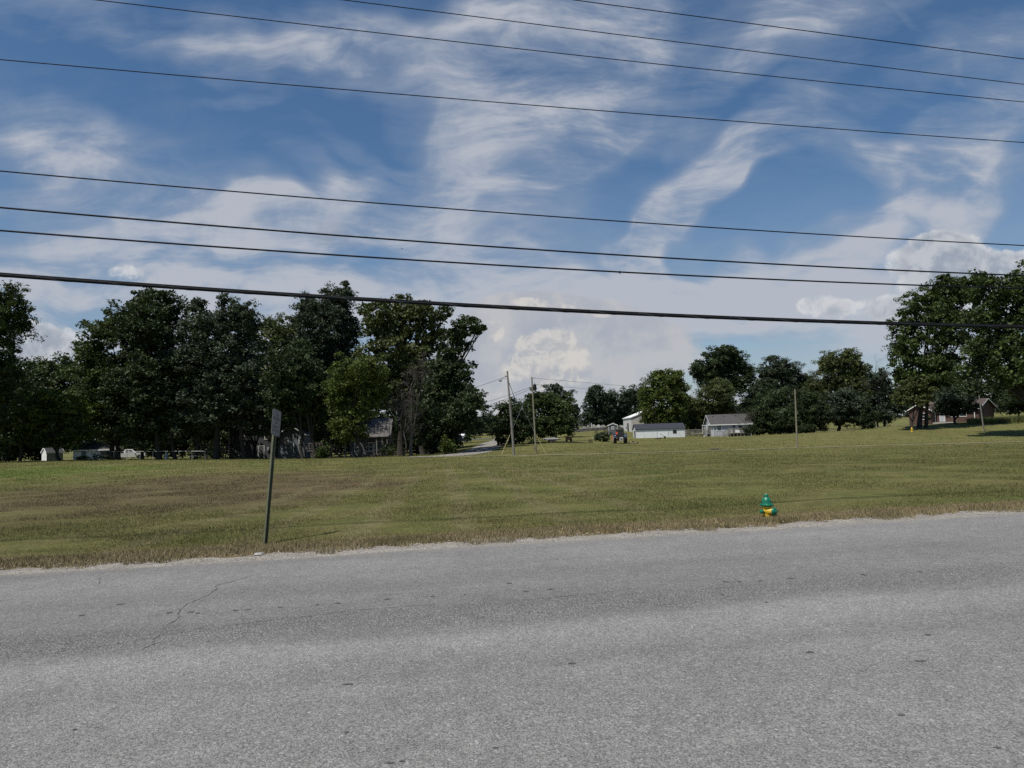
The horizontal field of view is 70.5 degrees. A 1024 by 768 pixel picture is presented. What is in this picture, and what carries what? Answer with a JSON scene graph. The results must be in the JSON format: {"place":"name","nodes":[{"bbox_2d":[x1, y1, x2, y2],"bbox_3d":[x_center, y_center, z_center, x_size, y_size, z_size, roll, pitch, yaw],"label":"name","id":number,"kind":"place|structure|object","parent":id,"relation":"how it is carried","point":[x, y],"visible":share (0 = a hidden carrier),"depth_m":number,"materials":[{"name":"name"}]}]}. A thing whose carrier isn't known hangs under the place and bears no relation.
{"place":"outdoors","nodes":[
{"label":"outdoors","id":0,"kind":"place"},
{"bbox_2d":[0,513,1023,767],"bbox_3d":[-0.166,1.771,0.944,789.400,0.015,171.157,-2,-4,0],"label":"road","id":1,"kind":"structure","parent":0,"point":[884,645],"depth_m":5.55,"materials":[{"name":"grey asphalt"}]},
{"bbox_2d":[0,412,1023,569],"bbox_3d":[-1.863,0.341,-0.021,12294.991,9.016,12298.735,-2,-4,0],"label":"ground","id":2,"kind":"structure","parent":0,"point":[846,494],"depth_m":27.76,"materials":[{"name":"green plant"}]},
{"bbox_2d":[0,399,41,461],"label":"undergrowth tree","id":3,"kind":"object","parent":2,"relation":"on","point":[7,454],"visible":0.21,"depth_m":125.96,"materials":[{"name":"green plant"}]},
{"bbox_2d":[0,279,47,429],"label":"walnut tree","id":4,"kind":"object","parent":2,"relation":"on","point":[18,326],"visible":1,"depth_m":92.46,"materials":[{"name":"green plant"}]},
{"bbox_2d":[0,356,76,460],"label":"second row tree","id":5,"kind":"object","parent":2,"relation":"on","point":[39,383],"visible":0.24,"depth_m":122.62,"materials":[{"name":"green plant"}]},
{"bbox_2d":[24,407,70,460],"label":"undergrowth tree","id":6,"kind":"object","parent":2,"relation":"on","point":[38,450],"visible":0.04,"depth_m":139.48,"materials":[{"name":"green plant"}]},
{"bbox_2d":[0,385,102,460],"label":"drooping tree","id":7,"kind":"object","parent":2,"relation":"on","point":[33,416],"visible":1,"depth_m":96.92,"materials":[{"name":"green plant"}]},
{"bbox_2d":[41,447,64,460],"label":"shed","id":8,"kind":"structure","parent":2,"relation":"on","point":[48,453],"depth_m":106.33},
{"bbox_2d":[0,351,106,455],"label":"broadleaf tree","id":9,"kind":"object","parent":2,"relation":"on","point":[58,369],"visible":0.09,"depth_m":126.60,"materials":[{"name":"green plant"}]},
{"bbox_2d":[70,443,108,459],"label":"white garage","id":10,"kind":"structure","parent":2,"relation":"on","point":[94,448],"depth_m":126.15,"materials":[{"name":"paint"}]},
{"bbox_2d":[89,451,99,459],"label":"garage door","id":11,"kind":"structure","parent":10,"relation":"in","point":[95,452],"depth_m":126.23,"materials":[{"name":"white"}]},
{"bbox_2d":[74,453,114,460],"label":"bush","id":12,"kind":"object","parent":2,"relation":"on","point":[81,457],"visible":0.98,"depth_m":98.57,"materials":[{"name":"green plant"}]},
{"bbox_2d":[59,315,144,459],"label":"tall broadleaf tree","id":13,"kind":"object","parent":2,"relation":"on","point":[90,357],"visible":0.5,"depth_m":104.14,"materials":[{"name":"green plant"}]},
{"bbox_2d":[98,446,121,458],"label":"lean to shed","id":14,"kind":"object","parent":2,"relation":"on","point":[104,450],"visible":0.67,"depth_m":124.90,"materials":[{"name":"grey"}]},
{"bbox_2d":[95,435,167,458],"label":"undergrowth tree","id":15,"kind":"object","parent":2,"relation":"on","point":[150,453],"visible":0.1,"depth_m":162.90,"materials":[{"name":"green plant"}]},
{"bbox_2d":[121,449,145,458],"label":"pickup truck","id":16,"kind":"object","parent":2,"relation":"on","point":[130,454],"visible":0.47,"depth_m":139.93,"materials":[{"name":"white paint"}]},
{"bbox_2d":[94,351,190,458],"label":"second row tree","id":17,"kind":"object","parent":2,"relation":"on","point":[142,448],"visible":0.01,"depth_m":120.95,"materials":[{"name":"green plant"}]},
{"bbox_2d":[91,287,209,459],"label":"tall broadleaf tree","id":18,"kind":"object","parent":2,"relation":"on","point":[144,339],"visible":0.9,"depth_m":101.44,"materials":[{"name":"green plant"}]},
{"bbox_2d":[133,433,200,457],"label":"undergrowth tree","id":19,"kind":"object","parent":2,"relation":"on","point":[181,450],"visible":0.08,"depth_m":157.23,"materials":[{"name":"green plant"}]},
{"bbox_2d":[140,367,236,458],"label":"second row tree","id":20,"kind":"object","parent":2,"relation":"on","point":[206,437],"visible":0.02,"depth_m":116.47,"materials":[{"name":"green plant"}]},
{"bbox_2d":[186,429,228,457],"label":"undergrowth tree","id":21,"kind":"object","parent":2,"relation":"on","point":[206,442],"visible":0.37,"depth_m":143.11,"materials":[{"name":"green plant"}]},
{"bbox_2d":[151,292,275,459],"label":"tall broadleaf tree","id":22,"kind":"object","parent":2,"relation":"on","point":[239,362],"visible":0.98,"depth_m":102.81,"materials":[{"name":"green plant"}]},
{"bbox_2d":[200,421,288,458],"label":"two storey house","id":23,"kind":"structure","parent":2,"relation":"on","point":[263,448],"depth_m":124.09,"materials":[{"name":"grey"}]},
{"bbox_2d":[258,446,264,457],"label":"door","id":24,"kind":"structure","parent":23,"relation":"in","point":[261,449],"depth_m":124.30,"materials":[{"name":"grey"}]},
{"bbox_2d":[208,374,304,458],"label":"second row tree","id":25,"kind":"object","parent":2,"relation":"on","point":[254,441],"visible":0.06,"depth_m":113.27,"materials":[{"name":"green plant"}]},
{"bbox_2d":[263,409,280,543],"bbox_3d":[-4.230,1.721,12.690,0.060,2.610,0.308,-3,-15,10],"label":"parking sign","id":26,"kind":"object","parent":2,"relation":"on","point":[276,423],"visible":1,"depth_m":12.76,"materials":[{"name":"metal"}]},
{"bbox_2d":[249,312,307,435],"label":"broadleaf tree","id":27,"kind":"object","parent":2,"relation":"on","point":[275,330],"visible":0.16,"depth_m":121.99,"materials":[{"name":"green plant"}]},
{"bbox_2d":[255,336,339,458],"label":"broadleaf tree","id":28,"kind":"object","parent":2,"relation":"on","point":[292,379],"visible":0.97,"depth_m":98.26,"materials":[{"name":"green plant"}]},
{"bbox_2d":[278,427,342,458],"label":"pale cottage","id":29,"kind":"structure","parent":2,"relation":"on","point":[288,444],"depth_m":120.89,"materials":[{"name":"grey"}]},
{"bbox_2d":[314,439,331,458],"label":"bush","id":30,"kind":"object","parent":2,"relation":"on","point":[320,452],"visible":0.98,"depth_m":96.33,"materials":[{"name":"green plant"}]},
{"bbox_2d":[284,280,364,457],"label":"cottonwood tree","id":31,"kind":"object","parent":2,"relation":"on","point":[327,317],"visible":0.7,"depth_m":117.61,"materials":[{"name":"green plant"}]},
{"bbox_2d":[282,365,374,457],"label":"second row tree","id":32,"kind":"object","parent":2,"relation":"on","point":[321,434],"visible":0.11,"depth_m":111.84,"materials":[{"name":"green plant"}]},
{"bbox_2d":[308,427,349,453],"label":"undergrowth tree","id":33,"kind":"object","parent":2,"relation":"on","point":[335,443],"visible":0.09,"depth_m":147.53,"materials":[{"name":"green plant"}]},
{"bbox_2d":[320,351,392,457],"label":"tree","id":34,"kind":"object","parent":2,"relation":"on","point":[350,421],"visible":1,"depth_m":92.52,"materials":[{"name":"green plant"}]},
{"bbox_2d":[350,418,395,456],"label":"bungalow","id":35,"kind":"object","parent":2,"relation":"on","point":[378,439],"visible":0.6,"depth_m":117.89,"materials":[{"name":"grey"}]},
{"bbox_2d":[368,442,374,450],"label":"window","id":36,"kind":"structure","parent":35,"relation":"in","point":[371,444],"depth_m":117.79,"materials":[{"name":"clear glass"}]},
{"bbox_2d":[377,441,383,453],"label":"door","id":37,"kind":"structure","parent":35,"relation":"in","point":[379,443],"depth_m":117.86,"materials":[{"name":"grey"}]},
{"bbox_2d":[347,403,408,449],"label":"undergrowth tree","id":38,"kind":"object","parent":2,"relation":"on","point":[386,415],"visible":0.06,"depth_m":147.37,"materials":[{"name":"green plant"}]},
{"bbox_2d":[347,348,423,423],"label":"background tree","id":39,"kind":"object","parent":2,"relation":"on","point":[402,377],"visible":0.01,"depth_m":157.81,"materials":[{"name":"green plant"}]},
{"bbox_2d":[380,443,391,455],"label":"bush","id":40,"kind":"object","parent":2,"relation":"on","point":[384,451],"visible":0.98,"depth_m":102.54,"materials":[{"name":"green plant"}]},
{"bbox_2d":[369,384,416,417],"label":"second row tree","id":41,"kind":"object","parent":2,"relation":"on","point":[390,404],"visible":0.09,"depth_m":129.88,"materials":[{"name":"green plant"}]},
{"bbox_2d":[350,293,454,455],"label":"oak tree","id":42,"kind":"object","parent":2,"relation":"on","point":[384,322],"visible":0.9,"depth_m":107.20,"materials":[{"name":"green plant"}]},
{"bbox_2d":[381,398,427,455],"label":"dead tree","id":43,"kind":"object","parent":2,"relation":"on","point":[402,422],"visible":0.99,"depth_m":93.44,"materials":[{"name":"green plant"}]},
{"bbox_2d":[387,352,433,455],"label":"vine covered trunk","id":44,"kind":"object","parent":2,"relation":"on","point":[411,427],"visible":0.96,"depth_m":96.19,"materials":[{"name":"green plant"}]},
{"bbox_2d":[388,412,438,454],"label":"undergrowth tree","id":45,"kind":"object","parent":2,"relation":"on","point":[393,447],"visible":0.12,"depth_m":110.49,"materials":[{"name":"green plant"}]},
{"bbox_2d":[397,382,461,452],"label":"dark undergrowth tree","id":46,"kind":"object","parent":2,"relation":"on","point":[422,397],"depth_m":122.39,"materials":[{"name":"green plant"}]},
{"bbox_2d":[407,351,479,440],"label":"background tree","id":47,"kind":"object","parent":2,"relation":"on","point":[426,375],"visible":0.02,"depth_m":165.05,"materials":[{"name":"green plant"}]},
{"bbox_2d":[439,434,457,452],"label":"bush","id":48,"kind":"object","parent":2,"relation":"on","point":[447,446],"visible":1,"depth_m":96.36,"materials":[{"name":"green plant"}]},
{"bbox_2d":[406,380,492,453],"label":"broadleaf tree","id":49,"kind":"object","parent":2,"relation":"on","point":[452,414],"visible":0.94,"depth_m":98.65,"materials":[{"name":"green plant"}]},
{"bbox_2d":[420,314,487,454],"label":"leaning tree","id":50,"kind":"object","parent":2,"relation":"on","point":[449,373],"visible":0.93,"depth_m":103.56,"materials":[{"name":"green plant"}]},
{"bbox_2d":[415,439,503,456],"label":"lane","id":51,"kind":"structure","parent":2,"relation":"on","point":[491,446],"depth_m":105.77,"materials":[{"name":"grey asphalt"}]},
{"bbox_2d":[462,410,495,435],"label":"background tree","id":52,"kind":"object","parent":2,"relation":"on","point":[489,417],"visible":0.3,"depth_m":257.40,"materials":[{"name":"green plant"}]},
{"bbox_2d":[505,371,514,454],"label":"utility pole","id":53,"kind":"object","parent":2,"relation":"on","point":[511,424],"visible":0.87,"depth_m":82.45,"materials":[{"name":"brown wood"}]},
{"bbox_2d":[486,397,536,444],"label":"round tree","id":54,"kind":"object","parent":2,"relation":"on","point":[501,430],"visible":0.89,"depth_m":115.30,"materials":[{"name":"green plant"}]},
{"bbox_2d":[0,500,1023,569],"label":"dry grass","id":55,"kind":"structure","parent":2,"relation":"on","point":[427,538],"depth_m":12.29,"materials":[{"name":"plant"}]},
{"bbox_2d":[0,509,1023,574],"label":"gravel shoulder","id":56,"kind":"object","parent":2,"relation":"on","point":[307,554],"visible":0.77,"depth_m":11.60,"materials":[{"name":"grey gravel"}]},
{"bbox_2d":[531,377,536,452],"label":"utility pole","id":57,"kind":"object","parent":2,"relation":"on","point":[534,386],"visible":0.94,"depth_m":87.90,"materials":[{"name":"brown wood"}]},
{"bbox_2d":[64,391,1014,453],"bbox_3d":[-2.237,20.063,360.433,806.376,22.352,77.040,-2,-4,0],"label":"wood","id":58,"kind":"object","parent":2,"relation":"on","point":[903,413],"visible":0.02,"depth_m":357.86,"materials":[{"name":"green plant"}]},
{"bbox_2d":[536,437,560,442],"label":"flat trailer","id":59,"kind":"object","parent":2,"relation":"on","point":[552,439],"visible":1,"depth_m":116.89,"materials":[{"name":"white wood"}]},
{"bbox_2d":[518,387,579,439],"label":"round tree","id":60,"kind":"object","parent":2,"relation":"on","point":[556,409],"visible":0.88,"depth_m":120.24,"materials":[{"name":"green plant"}]},
{"bbox_2d":[528,383,580,436],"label":"oak tree","id":61,"kind":"object","parent":2,"relation":"on","point":[557,390],"visible":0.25,"depth_m":164.65,"materials":[{"name":"green plant"}]},
{"bbox_2d":[574,427,623,431],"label":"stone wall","id":62,"kind":"structure","parent":2,"relation":"on","point":[592,429],"depth_m":225.21,"materials":[{"name":"grey stone"}]},
{"bbox_2d":[577,384,622,426],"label":"cemetery tree","id":63,"kind":"object","parent":2,"relation":"on","point":[602,412],"visible":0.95,"depth_m":260.10,"materials":[{"name":"green plant"}]},
{"bbox_2d":[593,430,612,441],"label":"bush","id":64,"kind":"object","parent":2,"relation":"on","point":[599,436],"visible":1,"depth_m":133.35,"materials":[{"name":"plant"}]},
{"bbox_2d":[607,423,617,434],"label":"garden shed","id":65,"kind":"structure","parent":2,"relation":"on","point":[612,427],"depth_m":175.54,"materials":[{"name":"grey wood"}]},
{"bbox_2d":[611,429,626,443],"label":"tractor","id":66,"kind":"object","parent":2,"relation":"on","point":[620,434],"visible":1,"depth_m":125.02,"materials":[{"name":"metal"}]},
{"bbox_2d":[605,384,643,426],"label":"cemetery tree","id":67,"kind":"object","parent":2,"relation":"on","point":[628,398],"visible":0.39,"depth_m":265.77,"materials":[{"name":"green plant"}]},
{"bbox_2d":[622,411,655,431],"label":"metal barn","id":68,"kind":"structure","parent":2,"relation":"on","point":[629,421],"depth_m":207.13,"materials":[{"name":"white paint"}]},
{"bbox_2d":[632,423,685,437],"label":"long shed","id":69,"kind":"structure","parent":2,"relation":"on","point":[658,430],"depth_m":154.53,"materials":[{"name":"white metal"}]},
{"bbox_2d":[635,368,692,426],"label":"maple tree","id":70,"kind":"object","parent":2,"relation":"on","point":[669,381],"visible":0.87,"depth_m":181.91,"materials":[{"name":"green plant"}]},
{"bbox_2d":[676,377,745,434],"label":"dense tree","id":71,"kind":"object","parent":2,"relation":"on","point":[700,408],"visible":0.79,"depth_m":187.54,"materials":[{"name":"green plant"}]},
{"bbox_2d":[685,414,752,436],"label":"grey house","id":72,"kind":"structure","parent":2,"relation":"on","point":[723,425],"depth_m":165.77,"materials":[{"name":"white wood"}]},
{"bbox_2d":[688,344,757,397],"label":"oak tree","id":73,"kind":"object","parent":2,"relation":"on","point":[729,363],"visible":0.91,"depth_m":213.04,"materials":[{"name":"green plant"}]},
{"bbox_2d":[741,424,757,435],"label":"bush","id":74,"kind":"object","parent":2,"relation":"on","point":[749,430],"visible":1,"depth_m":159.26,"materials":[{"name":"green plant"}]},
{"bbox_2d":[735,383,771,423],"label":"broadleaf tree","id":75,"kind":"object","parent":2,"relation":"on","point":[744,404],"visible":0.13,"depth_m":220.42,"materials":[{"name":"green plant"}]},
{"bbox_2d":[759,493,776,516],"bbox_3d":[4.915,2.459,13.973,0.337,0.704,0.317,-2,-4,-4],"label":"fire hydrant","id":76,"kind":"object","parent":2,"relation":"on","point":[766,504],"visible":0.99,"depth_m":13.92,"materials":[{"name":"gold metal"}]},
{"bbox_2d":[755,355,807,409],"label":"broadleaf tree","id":77,"kind":"object","parent":2,"relation":"on","point":[783,372],"visible":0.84,"depth_m":203.62,"materials":[{"name":"green plant"}]},
{"bbox_2d":[741,379,829,434],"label":"tree","id":78,"kind":"object","parent":2,"relation":"on","point":[778,421],"visible":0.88,"depth_m":165.91,"materials":[{"name":"green plant"}]},
{"bbox_2d":[794,389,797,447],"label":"utility pole","id":79,"kind":"object","parent":2,"relation":"on","point":[796,419],"visible":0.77,"depth_m":88.39,"materials":[{"name":"brown wood"}]},
{"bbox_2d":[795,423,817,432],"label":"bush","id":80,"kind":"object","parent":2,"relation":"on","point":[808,428],"visible":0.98,"depth_m":159.07,"materials":[{"name":"green plant"}]},
{"bbox_2d":[794,370,832,406],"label":"broadleaf tree","id":81,"kind":"object","parent":2,"relation":"on","point":[814,374],"visible":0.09,"depth_m":223.66,"materials":[{"name":"green plant"}]},
{"bbox_2d":[800,347,885,421],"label":"broadleaf tree","id":82,"kind":"object","parent":2,"relation":"on","point":[831,365],"visible":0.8,"depth_m":197.82,"materials":[{"name":"green plant"}]},
{"bbox_2d":[817,387,874,430],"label":"round tree","id":83,"kind":"object","parent":2,"relation":"on","point":[848,410],"visible":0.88,"depth_m":164.21,"materials":[{"name":"green plant"}]},
{"bbox_2d":[857,403,880,428],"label":"conical bush","id":84,"kind":"object","parent":2,"relation":"on","point":[868,419],"visible":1,"depth_m":159.24,"materials":[{"name":"green plant"}]},
{"bbox_2d":[854,356,889,426],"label":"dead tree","id":85,"kind":"object","parent":2,"relation":"on","point":[877,380],"visible":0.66,"depth_m":190.59,"materials":[{"name":"green plant"}]},
{"bbox_2d":[860,367,904,426],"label":"broadleaf tree","id":86,"kind":"object","parent":2,"relation":"on","point":[886,415],"visible":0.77,"depth_m":194.13,"materials":[{"name":"green plant"}]},
{"bbox_2d":[889,376,939,430],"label":"tree","id":87,"kind":"object","parent":2,"relation":"on","point":[914,392],"visible":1,"depth_m":125.75,"materials":[{"name":"green plant"}]},
{"bbox_2d":[905,405,936,425],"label":"brick house","id":88,"kind":"structure","parent":2,"relation":"on","point":[930,414],"depth_m":154.57,"materials":[{"name":"brown brick"}]},
{"bbox_2d":[882,267,994,428],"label":"shade tree","id":89,"kind":"object","parent":2,"relation":"on","point":[935,364],"visible":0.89,"depth_m":129.71,"materials":[{"name":"green plant"}]},
{"bbox_2d":[896,367,1015,416],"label":"background tree","id":90,"kind":"object","parent":2,"relation":"on","point":[976,387],"visible":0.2,"depth_m":188.33,"materials":[{"name":"green plant"}]},
{"bbox_2d":[930,386,982,423],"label":"round tree","id":91,"kind":"object","parent":2,"relation":"on","point":[951,403],"visible":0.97,"depth_m":142.29,"materials":[{"name":"green plant"}]},
{"bbox_2d":[924,398,997,423],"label":"brick house","id":92,"kind":"structure","parent":2,"relation":"on","point":[989,406],"depth_m":150.72,"materials":[{"name":"brown"}]},
{"bbox_2d":[979,395,984,430],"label":"utility pole","id":93,"kind":"object","parent":2,"relation":"on","point":[981,414],"visible":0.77,"depth_m":123.70,"materials":[{"name":"brown wood"}]},
{"bbox_2d":[951,259,1023,403],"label":"shade tree","id":94,"kind":"object","parent":2,"relation":"on","point":[995,348],"visible":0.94,"depth_m":111.25,"materials":[{"name":"green plant"}]},
{"bbox_2d":[965,414,1023,424],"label":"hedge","id":95,"kind":"object","parent":2,"relation":"on","point":[999,420],"visible":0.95,"depth_m":138.32,"materials":[{"name":"green plant"}]},
{"bbox_2d":[993,388,1023,415],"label":"dark bush tree","id":96,"kind":"object","parent":2,"relation":"on","point":[1016,407],"visible":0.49,"depth_m":151.31,"materials":[{"name":"green plant"}]},
{"bbox_2d":[0,272,1023,327],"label":"communication cable","id":97,"kind":"object","parent":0,"point":[182,287],"visible":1,"depth_m":14.68,"materials":[{"name":"metal"}]},
{"bbox_2d":[0,207,1023,275],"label":"utility cable","id":98,"kind":"object","parent":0,"point":[489,246],"visible":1,"depth_m":14.27,"materials":[{"name":"black rubber"}]},
{"bbox_2d":[0,230,1023,288],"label":"utility cable","id":99,"kind":"object","parent":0,"point":[619,272],"visible":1,"depth_m":14.24,"materials":[{"name":"black rubber"}]},
{"bbox_2d":[0,170,1023,245],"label":"utility cable","id":100,"kind":"object","parent":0,"point":[489,211],"visible":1,"depth_m":14.33,"materials":[{"name":"black rubber"}]},
{"bbox_2d":[0,59,1023,142],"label":"power line","id":101,"kind":"object","parent":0,"point":[487,101],"visible":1,"depth_m":14.48,"materials":[{"name":"black metal"}]},
{"bbox_2d":[0,0,1023,425],"label":"sky","id":102,"kind":"structure","parent":0,"point":[59,120],"materials":[{"name":"blue"}]},
{"bbox_2d":[97,0,1022,101],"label":"power line","id":103,"kind":"object","parent":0,"point":[541,51],"visible":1,"depth_m":15.64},
{"bbox_2d":[344,0,1023,84],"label":"power line","id":104,"kind":"object","parent":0,"point":[672,41],"visible":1,"depth_m":15.37,"materials":[{"name":"black metal"}]},
{"bbox_2d":[453,441,1021,456],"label":"path","id":105,"kind":"structure","parent":0,"point":[740,449],"depth_m":85.48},
{"bbox_2d":[574,0,1023,58],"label":"power line","id":106,"kind":"object","parent":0,"point":[794,29],"visible":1,"depth_m":14.94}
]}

